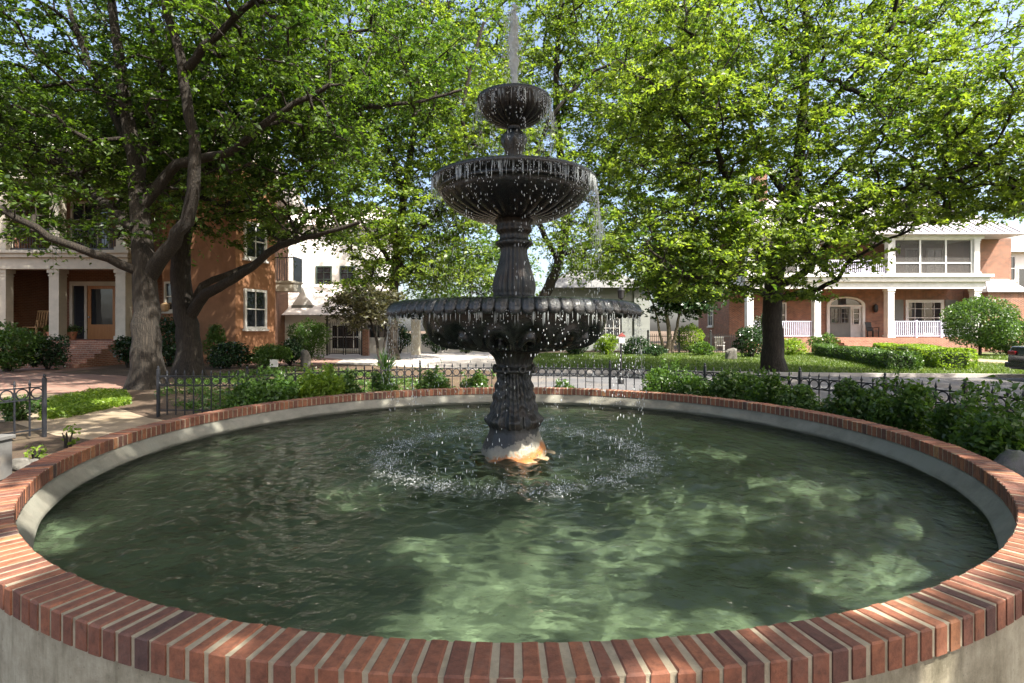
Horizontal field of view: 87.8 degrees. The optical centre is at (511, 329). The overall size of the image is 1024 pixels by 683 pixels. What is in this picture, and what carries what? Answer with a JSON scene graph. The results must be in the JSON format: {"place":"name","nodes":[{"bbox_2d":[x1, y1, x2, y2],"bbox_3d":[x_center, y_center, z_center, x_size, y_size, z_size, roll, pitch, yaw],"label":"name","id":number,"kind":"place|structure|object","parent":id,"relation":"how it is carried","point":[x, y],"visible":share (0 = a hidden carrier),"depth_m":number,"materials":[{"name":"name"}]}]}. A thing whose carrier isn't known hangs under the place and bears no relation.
{"place":"outdoors","nodes":[
{"label":"outdoors","id":0,"kind":"place"},
{"bbox_2d":[0,393,161,439],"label":"tan path","id":1,"kind":"structure","parent":0,"point":[96,424],"depth_m":8.48,"materials":[{"name":"concrete"}]},
{"bbox_2d":[0,394,49,421],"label":"shrub","id":2,"kind":"object","parent":1,"relation":"on","point":[21,411],"visible":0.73,"depth_m":8.51,"materials":[{"name":"green plant"}]},
{"bbox_2d":[37,387,132,419],"bbox_3d":[-8.454,1.400,10.617,1.418,0.216,4.286,0,0,-39],"label":"ground cover","id":3,"kind":"object","parent":1,"relation":"on","point":[82,402],"visible":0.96,"depth_m":10.11,"materials":[{"name":"green plant"}]},
{"bbox_2d":[362,323,369,355],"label":"gate pier","id":4,"kind":"structure","parent":0,"point":[366,343],"depth_m":30.14,"materials":[{"name":"brick"}]},
{"bbox_2d":[312,352,495,369],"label":"driveway","id":5,"kind":"structure","parent":0,"point":[475,358],"depth_m":26.33,"materials":[{"name":"concrete"}]},
{"bbox_2d":[398,322,410,353],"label":"shrub","id":6,"kind":"object","parent":5,"relation":"on","point":[404,336],"visible":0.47,"depth_m":32.75,"materials":[{"name":"green plant"}]},
{"bbox_2d":[421,333,446,352],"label":"shrub","id":7,"kind":"object","parent":5,"relation":"on","point":[424,339],"visible":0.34,"depth_m":32.97,"materials":[{"name":"green plant"}]},
{"bbox_2d":[399,334,477,351],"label":"garden wall","id":8,"kind":"structure","parent":5,"relation":"on","point":[424,348],"depth_m":35.00,"materials":[{"name":"white paint"}]},
{"bbox_2d":[411,318,420,354],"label":"gate pier","id":9,"kind":"structure","parent":0,"point":[417,349],"depth_m":31.26,"materials":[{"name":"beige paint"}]},
{"bbox_2d":[0,331,1021,480],"bbox_3d":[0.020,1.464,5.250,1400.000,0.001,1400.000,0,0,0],"label":"ground","id":10,"kind":"structure","parent":0,"point":[144,403],"depth_m":12.07,"materials":[{"name":"soil"}]},
{"bbox_2d":[0,434,15,479],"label":"utility box","id":11,"kind":"object","parent":10,"relation":"on","point":[5,455],"visible":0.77,"depth_m":5.16,"materials":[{"name":"grey paint"}]},
{"bbox_2d":[12,457,30,470],"bbox_3d":[-5.122,1.414,5.557,0.226,0.160,0.144,0,0,0],"label":"stone","id":12,"kind":"object","parent":10,"relation":"on","point":[19,463],"visible":0.56,"depth_m":5.51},
{"bbox_2d":[0,374,46,438],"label":"iron fence","id":13,"kind":"object","parent":10,"relation":"on","point":[44,403],"visible":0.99,"depth_m":7.13,"materials":[{"name":"metal"}]},
{"bbox_2d":[24,444,47,458],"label":"seedling","id":14,"kind":"object","parent":10,"relation":"on","point":[34,455],"visible":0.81,"depth_m":5.84,"materials":[{"name":"green plant"}]},
{"bbox_2d":[62,423,81,448],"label":"seedling","id":15,"kind":"object","parent":10,"relation":"on","point":[70,443],"visible":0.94,"depth_m":6.60,"materials":[{"name":"green plant"}]},
{"bbox_2d":[0,368,170,393],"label":"brick walk","id":16,"kind":"structure","parent":10,"relation":"on","point":[63,383],"depth_m":15.32,"materials":[{"name":"brick"}]},
{"bbox_2d":[0,319,50,371],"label":"shrub","id":17,"kind":"object","parent":16,"relation":"on","point":[13,345],"visible":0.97,"depth_m":18.30,"materials":[{"name":"green plant"}]},
{"bbox_2d":[17,334,71,369],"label":"shrub","id":18,"kind":"object","parent":16,"relation":"on","point":[54,351],"visible":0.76,"depth_m":19.46,"materials":[{"name":"green plant"}]},
{"bbox_2d":[109,335,131,367],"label":"shrub","id":19,"kind":"object","parent":10,"relation":"on","point":[124,345],"visible":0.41,"depth_m":20.36,"materials":[{"name":"green plant"}]},
{"bbox_2d":[0,131,305,367],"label":"brick house","id":20,"kind":"structure","parent":10,"relation":"on","point":[95,300],"depth_m":23.47,"materials":[{"name":"brick"}]},
{"bbox_2d":[22,310,48,335],"bbox_3d":[-21.988,-0.241,24.495,0.775,1.350,0.819,0,0,-11],"label":"porch chair","id":21,"kind":"object","parent":20,"relation":"on","point":[42,317],"visible":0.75,"depth_m":24.79,"materials":[{"name":"beige wood"}]},
{"bbox_2d":[67,324,87,339],"bbox_3d":[-19.507,0.070,23.607,1.076,0.721,0.905,0,0,10],"label":"plant pot","id":22,"kind":"object","parent":20,"relation":"on","point":[72,335],"visible":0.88,"depth_m":23.54,"materials":[{"name":"ceramic"}]},
{"bbox_2d":[70,202,111,247],"bbox_3d":[-20.140,-4.791,25.425,2.020,2.690,0.150,0,0,0],"label":"window","id":23,"kind":"structure","parent":20,"relation":"in","point":[80,212],"depth_m":25.48,"materials":[{"name":"glass"}]},
{"bbox_2d":[88,286,114,338],"bbox_3d":[-19.615,-0.836,25.429,1.359,2.540,0.143,0,0,0],"label":"door","id":24,"kind":"structure","parent":20,"relation":"in","point":[101,299],"depth_m":25.47,"materials":[{"name":"brown wood"}]},
{"bbox_2d":[162,281,172,313],"bbox_3d":[-15.265,-1.466,23.896,1.120,1.440,0.150,0,0,20],"label":"window","id":25,"kind":"structure","parent":20,"relation":"in","point":[167,289],"depth_m":24.03,"materials":[{"name":"beige paint"}]},
{"bbox_2d":[242,288,268,330],"bbox_3d":[-11.474,-0.887,23.857,0.150,1.864,1.370,0,0,20],"label":"window","id":26,"kind":"structure","parent":20,"relation":"in","point":[254,300],"depth_m":23.83,"materials":[{"name":"white paint"}]},
{"bbox_2d":[242,222,268,263],"bbox_3d":[-11.474,-3.925,23.857,0.150,1.731,1.370,0,0,20],"label":"window","id":27,"kind":"structure","parent":20,"relation":"in","point":[258,246],"depth_m":23.83,"materials":[{"name":"white paint"}]},
{"bbox_2d":[159,315,175,366],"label":"shrub","id":28,"kind":"object","parent":10,"relation":"on","point":[168,350],"visible":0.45,"depth_m":21.17,"materials":[{"name":"green plant"}]},
{"bbox_2d":[156,366,244,416],"bbox_3d":[-5.197,1.058,8.907,1.563,0.912,0.051,0,0,3],"label":"iron fence","id":29,"kind":"object","parent":10,"relation":"on","point":[158,385],"visible":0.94,"depth_m":8.92,"materials":[{"name":"metal"}]},
{"bbox_2d":[0,0,408,389],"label":"oak tree","id":30,"kind":"object","parent":10,"relation":"on","point":[30,111],"visible":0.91,"depth_m":13.36,"materials":[{"name":"green plant"}]},
{"bbox_2d":[202,323,227,363],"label":"shrub","id":31,"kind":"object","parent":10,"relation":"on","point":[214,336],"visible":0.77,"depth_m":21.16,"materials":[{"name":"green plant"}]},
{"bbox_2d":[204,341,252,368],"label":"shrub","id":32,"kind":"object","parent":10,"relation":"on","point":[223,357],"visible":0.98,"depth_m":20.03,"materials":[{"name":"green plant"}]},
{"bbox_2d":[218,362,302,408],"bbox_3d":[-3.886,0.987,8.204,1.178,0.975,1.152,0,0,0],"label":"shrub","id":33,"kind":"object","parent":10,"relation":"on","point":[247,392],"visible":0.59,"depth_m":8.01,"materials":[{"name":"green plant"}]},
{"bbox_2d":[48,0,490,377],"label":"oak tree","id":34,"kind":"object","parent":10,"relation":"on","point":[188,304],"visible":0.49,"depth_m":15.70,"materials":[{"name":"green plant"}]},
{"bbox_2d":[247,343,293,365],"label":"shrub","id":35,"kind":"object","parent":10,"relation":"on","point":[263,355],"visible":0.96,"depth_m":20.32,"materials":[{"name":"green plant"}]},
{"bbox_2d":[245,366,322,381],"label":"iron fence","id":36,"kind":"object","parent":10,"relation":"on","point":[256,378],"visible":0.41,"depth_m":9.29,"materials":[{"name":"metal"}]},
{"bbox_2d":[281,336,301,365],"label":"shrub","id":37,"kind":"object","parent":10,"relation":"on","point":[292,343],"visible":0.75,"depth_m":21.36,"materials":[{"name":"green plant"}]},
{"bbox_2d":[243,357,342,364],"bbox_3d":[-9.850,1.452,26.150,4.900,0.001,8.700,0,0,0],"label":"brick court","id":38,"kind":"object","parent":10,"relation":"on","point":[327,360],"visible":0.2,"depth_m":24.52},
{"bbox_2d":[300,349,310,366],"bbox_3d":[-8.169,1.130,21.011,0.454,0.728,0.292,0,0,42],"label":"standing stone","id":39,"kind":"object","parent":10,"relation":"on","point":[305,357],"visible":0.77,"depth_m":20.89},
{"bbox_2d":[154,365,458,411],"bbox_3d":[-6.377,1.392,15.210,6.183,0.247,10.904,0,0,-31],"label":"ground cover","id":40,"kind":"object","parent":10,"relation":"on","point":[224,395],"visible":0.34,"depth_m":13.74,"materials":[{"name":"green plant"}]},
{"bbox_2d":[286,317,331,363],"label":"shrub","id":41,"kind":"object","parent":10,"relation":"on","point":[316,331],"visible":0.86,"depth_m":22.27,"materials":[{"name":"green plant"}]},
{"bbox_2d":[296,360,348,398],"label":"shrub","id":42,"kind":"object","parent":10,"relation":"on","point":[328,384],"visible":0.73,"depth_m":8.62,"materials":[{"name":"green plant"}]},
{"bbox_2d":[282,207,399,352],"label":"white house","id":43,"kind":"structure","parent":10,"relation":"on","point":[321,266],"depth_m":37.17,"materials":[{"name":"paint"}]},
{"bbox_2d":[316,266,331,283],"bbox_3d":[-13.429,-3.812,37.925,1.263,1.519,0.150,0,0,0],"label":"window","id":44,"kind":"structure","parent":43,"relation":"in","point":[323,273],"depth_m":37.97,"materials":[{"name":"grey glass"}]},
{"bbox_2d":[331,323,360,350],"bbox_3d":[-10.461,0.439,33.455,2.000,1.750,0.090,0,0,0],"label":"window","id":45,"kind":"structure","parent":43,"relation":"in","point":[338,331],"depth_m":33.48,"materials":[{"name":"glass"}]},
{"bbox_2d":[340,266,354,283],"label":"window","id":46,"kind":"structure","parent":43,"relation":"in","point":[344,274],"depth_m":37.97,"materials":[{"name":"grey glass"}]},
{"bbox_2d":[367,323,387,339],"bbox_3d":[-8.494,0.109,33.425,1.520,1.090,0.150,0,0,0],"label":"window","id":47,"kind":"structure","parent":43,"relation":"in","point":[380,335],"depth_m":33.48,"materials":[{"name":"glass"}]},
{"bbox_2d":[326,318,362,355],"bbox_3d":[-9.603,0.384,30.500,2.112,2.260,0.114,0,0,0],"label":"window frame","id":48,"kind":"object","parent":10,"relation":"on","point":[334,339],"depth_m":30.48,"materials":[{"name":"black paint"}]},
{"bbox_2d":[338,367,363,394],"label":"shrub","id":49,"kind":"object","parent":10,"relation":"on","point":[349,381],"visible":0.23,"depth_m":8.90,"materials":[{"name":"green plant"}]},
{"bbox_2d":[320,283,406,365],"bbox_3d":[-5.875,-0.158,21.611,3.535,3.453,3.274,0,0,30],"label":"tree","id":50,"kind":"object","parent":10,"relation":"on","point":[373,309],"visible":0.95,"depth_m":21.06,"materials":[{"name":"plant"}]},
{"bbox_2d":[330,363,418,391],"bbox_3d":[-2.621,1.058,10.250,1.750,0.912,0.051,0,0,-28],"label":"iron fence","id":51,"kind":"object","parent":10,"relation":"on","point":[380,372],"visible":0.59,"depth_m":10.29,"materials":[{"name":"metal"}]},
{"bbox_2d":[367,367,399,391],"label":"shrub","id":52,"kind":"object","parent":10,"relation":"on","point":[378,386],"visible":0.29,"depth_m":9.29,"materials":[{"name":"green plant"}]},
{"bbox_2d":[366,348,402,371],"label":"yucca plant","id":53,"kind":"object","parent":10,"relation":"on","point":[385,363],"visible":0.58,"depth_m":18.42,"materials":[{"name":"green plant"}]},
{"bbox_2d":[251,0,541,359],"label":"oak tree","id":54,"kind":"object","parent":10,"relation":"on","point":[399,239],"visible":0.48,"depth_m":24.96,"materials":[{"name":"green plant"}]},
{"bbox_2d":[414,362,450,388],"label":"shrub","id":55,"kind":"object","parent":10,"relation":"on","point":[431,382],"visible":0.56,"depth_m":9.54,"materials":[{"name":"green plant"}]},
{"bbox_2d":[419,360,492,387],"bbox_3d":[-0.907,1.058,10.811,1.952,0.912,0.051,0,0,-9],"label":"iron fence","id":56,"kind":"object","parent":10,"relation":"on","point":[452,373],"visible":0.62,"depth_m":10.77,"materials":[{"name":"metal"}]},
{"bbox_2d":[402,224,544,298],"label":"oak tree","id":57,"kind":"object","parent":10,"relation":"on","point":[486,287],"visible":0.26,"depth_m":60.22,"materials":[{"name":"green plant"}]},
{"bbox_2d":[459,369,495,387],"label":"shrub","id":58,"kind":"object","parent":10,"relation":"on","point":[479,379],"visible":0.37,"depth_m":9.88,"materials":[{"name":"green plant"}]},
{"bbox_2d":[0,387,1023,682],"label":"fountain pool","id":59,"kind":"structure","parent":10,"relation":"on","point":[58,625],"depth_m":1.82,"materials":[{"name":"brick"}]},
{"bbox_2d":[386,83,641,463],"bbox_3d":[0.020,-0.381,5.250,2.456,3.970,2.456,0,0,0],"label":"tiered fountain","id":60,"kind":"object","parent":59,"relation":"in","point":[514,423],"visible":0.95,"depth_m":4.83,"materials":[{"name":"metal"}]},
{"bbox_2d":[497,3,524,82],"bbox_3d":[-0.012,-2.728,5.255,0.277,0.979,0.248,0,0,0],"label":"water jet","id":61,"kind":"object","parent":60,"relation":"on","point":[513,42],"visible":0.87,"depth_m":5.22},
{"bbox_2d":[425,159,602,297],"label":"water drops","id":62,"kind":"object","parent":60,"relation":"on","point":[448,295],"visible":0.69,"depth_m":4.87,"materials":[{"name":"liquid"}]},
{"bbox_2d":[473,86,556,157],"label":"water drops","id":63,"kind":"object","parent":60,"relation":"on","point":[542,146],"visible":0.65,"depth_m":5.06,"materials":[{"name":"liquid"}]},
{"bbox_2d":[33,404,998,642],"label":"water","id":64,"kind":"structure","parent":59,"relation":"in","point":[743,525],"depth_m":3.26,"materials":[{"name":"liquid"}]},
{"bbox_2d":[299,420,692,508],"bbox_3d":[0.027,1.153,5.239,3.974,0.133,3.879,0,0,0],"label":"water splash","id":65,"kind":"object","parent":64,"relation":"on","point":[393,462],"visible":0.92,"depth_m":4.67,"materials":[{"name":"liquid"}]},
{"bbox_2d":[384,310,646,487],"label":"water drops","id":66,"kind":"object","parent":64,"relation":"on","point":[529,374],"visible":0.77,"depth_m":4.40,"materials":[{"name":"liquid"}]},
{"bbox_2d":[532,363,608,388],"bbox_3d":[0.994,1.058,10.803,1.948,0.912,0.051,0,0,10],"label":"iron fence","id":67,"kind":"object","parent":10,"relation":"on","point":[569,372],"visible":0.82,"depth_m":10.75,"materials":[{"name":"metal"}]},
{"bbox_2d":[424,0,760,296],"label":"oak tree","id":68,"kind":"object","parent":10,"relation":"on","point":[559,18],"visible":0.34,"depth_m":28.22,"materials":[{"name":"green plant"}]},
{"bbox_2d":[609,360,702,390],"bbox_3d":[2.734,1.058,10.203,1.827,0.912,0.051,0,0,29],"label":"iron fence","id":69,"kind":"object","parent":10,"relation":"on","point":[618,370],"visible":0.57,"depth_m":10.47,"materials":[{"name":"metal"}]},
{"bbox_2d":[639,354,713,395],"bbox_3d":[2.820,0.941,9.090,1.290,1.093,1.184,0,0,19],"label":"shrub","id":70,"kind":"object","parent":10,"relation":"on","point":[663,377],"visible":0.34,"depth_m":8.92,"materials":[{"name":"green plant"}]},
{"bbox_2d":[672,323,704,352],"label":"shrub","id":71,"kind":"object","parent":10,"relation":"on","point":[689,329],"visible":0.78,"depth_m":33.71,"materials":[{"name":"green plant"}]},
{"bbox_2d":[647,330,741,352],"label":"hedge","id":72,"kind":"object","parent":10,"relation":"on","point":[705,336],"visible":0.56,"depth_m":33.79,"materials":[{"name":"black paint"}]},
{"bbox_2d":[708,367,758,399],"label":"shrub","id":73,"kind":"object","parent":10,"relation":"on","point":[726,384],"visible":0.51,"depth_m":8.36,"materials":[{"name":"green plant"}]},
{"bbox_2d":[703,363,797,387],"bbox_3d":[4.087,1.058,9.191,0.051,0.912,1.630,0,0,-44],"label":"iron fence","id":74,"kind":"object","parent":10,"relation":"on","point":[705,372],"visible":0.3,"depth_m":9.40,"materials":[{"name":"metal"}]},
{"bbox_2d":[743,366,791,403],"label":"shrub","id":75,"kind":"object","parent":10,"relation":"on","point":[765,389],"visible":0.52,"depth_m":7.80,"materials":[{"name":"green plant"}]},
{"bbox_2d":[539,369,1023,377],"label":"kerb","id":76,"kind":"structure","parent":10,"relation":"on","point":[874,374],"depth_m":16.63,"materials":[{"name":"concrete"}]},
{"bbox_2d":[771,383,821,410],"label":"shrub","id":77,"kind":"object","parent":10,"relation":"on","point":[800,396],"visible":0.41,"depth_m":7.33,"materials":[{"name":"green plant"}]},
{"bbox_2d":[798,367,882,404],"bbox_3d":[4.956,1.058,8.072,0.051,0.912,1.269,0,0,-30],"label":"iron fence","id":78,"kind":"object","parent":10,"relation":"on","point":[800,378],"visible":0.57,"depth_m":8.26,"materials":[{"name":"metal"}]},
{"bbox_2d":[814,377,889,420],"bbox_3d":[4.349,1.033,6.730,0.833,0.873,0.834,0,0,0],"label":"shrub","id":79,"kind":"object","parent":10,"relation":"on","point":[853,401],"visible":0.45,"depth_m":6.65,"materials":[{"name":"green plant"}]},
{"bbox_2d":[698,174,1023,351],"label":"brick house","id":80,"kind":"structure","parent":10,"relation":"on","point":[920,285],"depth_m":36.15,"materials":[{"name":"white paint"}]},
{"bbox_2d":[830,307,850,336],"bbox_3d":[23.765,-0.585,38.584,1.564,2.198,0.028,0,0,0],"label":"door","id":81,"kind":"structure","parent":80,"relation":"in","point":[839,329],"depth_m":38.57,"materials":[{"name":"grey paint"}]},
{"bbox_2d":[905,300,943,335],"bbox_3d":[29.893,-0.886,38.555,2.757,2.600,0.090,0,0,0],"label":"french door","id":82,"kind":"structure","parent":80,"relation":"in","point":[920,310],"depth_m":38.57,"materials":[{"name":"white paint"}]},
{"bbox_2d":[865,370,939,437],"bbox_3d":[4.535,0.964,6.199,0.724,1.008,0.726,0,0,42],"label":"shrub","id":83,"kind":"object","parent":10,"relation":"on","point":[910,407],"visible":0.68,"depth_m":6.05,"materials":[{"name":"green plant"}]},
{"bbox_2d":[883,373,961,422],"bbox_3d":[5.424,1.058,7.057,0.051,0.912,1.025,0,0,-18],"label":"iron fence","id":84,"kind":"object","parent":10,"relation":"on","point":[936,389],"visible":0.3,"depth_m":6.86,"materials":[{"name":"metal"}]},
{"bbox_2d":[923,384,993,444],"bbox_3d":[4.663,1.010,5.401,0.751,0.938,0.734,0,0,0],"label":"shrub","id":85,"kind":"object","parent":10,"relation":"on","point":[945,416],"visible":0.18,"depth_m":5.40,"materials":[{"name":"green plant"}]},
{"bbox_2d":[948,374,1023,460],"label":"shrub","id":86,"kind":"object","parent":10,"relation":"on","point":[993,436],"visible":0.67,"depth_m":4.74,"materials":[{"name":"green plant"}]},
{"bbox_2d":[962,381,1023,412],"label":"iron fence","id":87,"kind":"object","parent":10,"relation":"on","point":[999,397],"visible":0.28,"depth_m":6.21,"materials":[{"name":"metal"}]},
{"bbox_2d":[993,449,1023,476],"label":"rock","id":88,"kind":"object","parent":10,"relation":"on","point":[1013,460],"visible":0.3,"depth_m":4.17,"materials":[{"name":"stone"}]},
{"bbox_2d":[0,0,1023,330],"label":"sky","id":89,"kind":"structure","parent":0,"point":[544,266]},
{"bbox_2d":[538,268,649,350],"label":"grey house","id":90,"kind":"structure","parent":0,"point":[605,291],"depth_m":38.00,"materials":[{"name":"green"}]},
{"bbox_2d":[601,317,619,336],"bbox_3d":[6.964,-0.455,37.925,1.763,2.233,0.150,0,0,0],"label":"window","id":91,"kind":"structure","parent":90,"relation":"in","point":[612,322],"depth_m":37.97,"materials":[{"name":"white paint"}]},
{"bbox_2d":[531,373,1023,407],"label":"street","id":92,"kind":"structure","parent":0,"point":[943,383],"depth_m":14.79,"materials":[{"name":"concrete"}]},
{"bbox_2d":[617,285,624,383],"bbox_3d":[2.950,0.109,14.400,0.212,2.709,0.212,0,0,-23],"label":"lamp post","id":93,"kind":"object","parent":92,"relation":"on","point":[620,290],"visible":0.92,"depth_m":14.37,"materials":[{"name":"metal"}]},
{"bbox_2d":[1005,345,1023,369],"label":"parked car","id":94,"kind":"object","parent":92,"relation":"on","point":[1015,357],"visible":1,"depth_m":15.54,"materials":[{"name":"blue paint"}]},
{"bbox_2d":[533,352,1023,373],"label":"front lawn","id":95,"kind":"structure","parent":0,"point":[534,362],"depth_m":22.27,"materials":[{"name":"plant"}]},
{"bbox_2d":[593,333,617,354],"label":"shrub","id":96,"kind":"object","parent":95,"relation":"on","point":[610,343],"visible":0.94,"depth_m":30.75,"materials":[{"name":"green plant"}]},
{"bbox_2d":[622,336,654,354],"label":"shrub","id":97,"kind":"object","parent":95,"relation":"on","point":[630,347],"visible":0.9,"depth_m":30.86,"materials":[{"name":"green plant"}]},
{"bbox_2d":[642,343,668,355],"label":"shrub","id":98,"kind":"object","parent":95,"relation":"on","point":[654,349],"visible":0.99,"depth_m":28.86,"materials":[{"name":"green plant"}]},
{"bbox_2d":[635,229,729,352],"bbox_3d":[10.303,-2.479,33.023,5.971,8.137,5.513,0,0,0],"label":"magnolia tree","id":99,"kind":"object","parent":95,"relation":"on","point":[699,308],"visible":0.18,"depth_m":32.52,"materials":[{"name":"green plant"}]},
{"bbox_2d":[688,340,716,355],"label":"shrub","id":100,"kind":"object","parent":95,"relation":"on","point":[705,349],"visible":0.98,"depth_m":29.85,"materials":[{"name":"green plant"}]},
{"bbox_2d":[731,325,762,356],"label":"shrub","id":101,"kind":"object","parent":95,"relation":"on","point":[755,338],"visible":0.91,"depth_m":27.83,"materials":[{"name":"green plant"}]},
{"bbox_2d":[560,0,1023,371],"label":"oak tree","id":102,"kind":"object","parent":95,"relation":"on","point":[741,228],"visible":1,"depth_m":15.90,"materials":[{"name":"green plant"}]},
{"bbox_2d":[784,337,809,354],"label":"shrub","id":103,"kind":"object","parent":95,"relation":"on","point":[788,342],"visible":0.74,"depth_m":30.14,"materials":[{"name":"green plant"}]},
{"bbox_2d":[806,332,840,350],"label":"shrub","id":104,"kind":"object","parent":95,"relation":"on","point":[824,338],"visible":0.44,"depth_m":31.36,"materials":[{"name":"green plant"}]},
{"bbox_2d":[811,343,923,369],"bbox_3d":[16.023,1.107,24.708,1.412,0.776,13.196,0,0,18],"label":"box hedge","id":105,"kind":"object","parent":95,"relation":"on","point":[885,358],"visible":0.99,"depth_m":21.63,"materials":[{"name":"green plant"}]},
{"bbox_2d":[872,342,978,368],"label":"box hedge","id":106,"kind":"object","parent":95,"relation":"on","point":[941,356],"visible":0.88,"depth_m":19.87,"materials":[{"name":"green plant"}]},
{"bbox_2d":[939,294,1022,354],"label":"round bush","id":107,"kind":"object","parent":95,"relation":"on","point":[974,307],"visible":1,"depth_m":29.40,"materials":[{"name":"green plant"}]},
{"bbox_2d":[978,315,1023,354],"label":"round bush","id":108,"kind":"object","parent":95,"relation":"on","point":[1005,348],"visible":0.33,"depth_m":30.23,"materials":[{"name":"green plant"}]},
{"bbox_2d":[971,354,1007,359],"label":"grass","id":109,"kind":"structure","parent":0,"point":[998,356],"depth_m":27.94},
{"bbox_2d":[1008,225,1023,286],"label":"white house","id":110,"kind":"structure","parent":0,"point":[1017,259],"depth_m":48.00,"materials":[{"name":"paint"}]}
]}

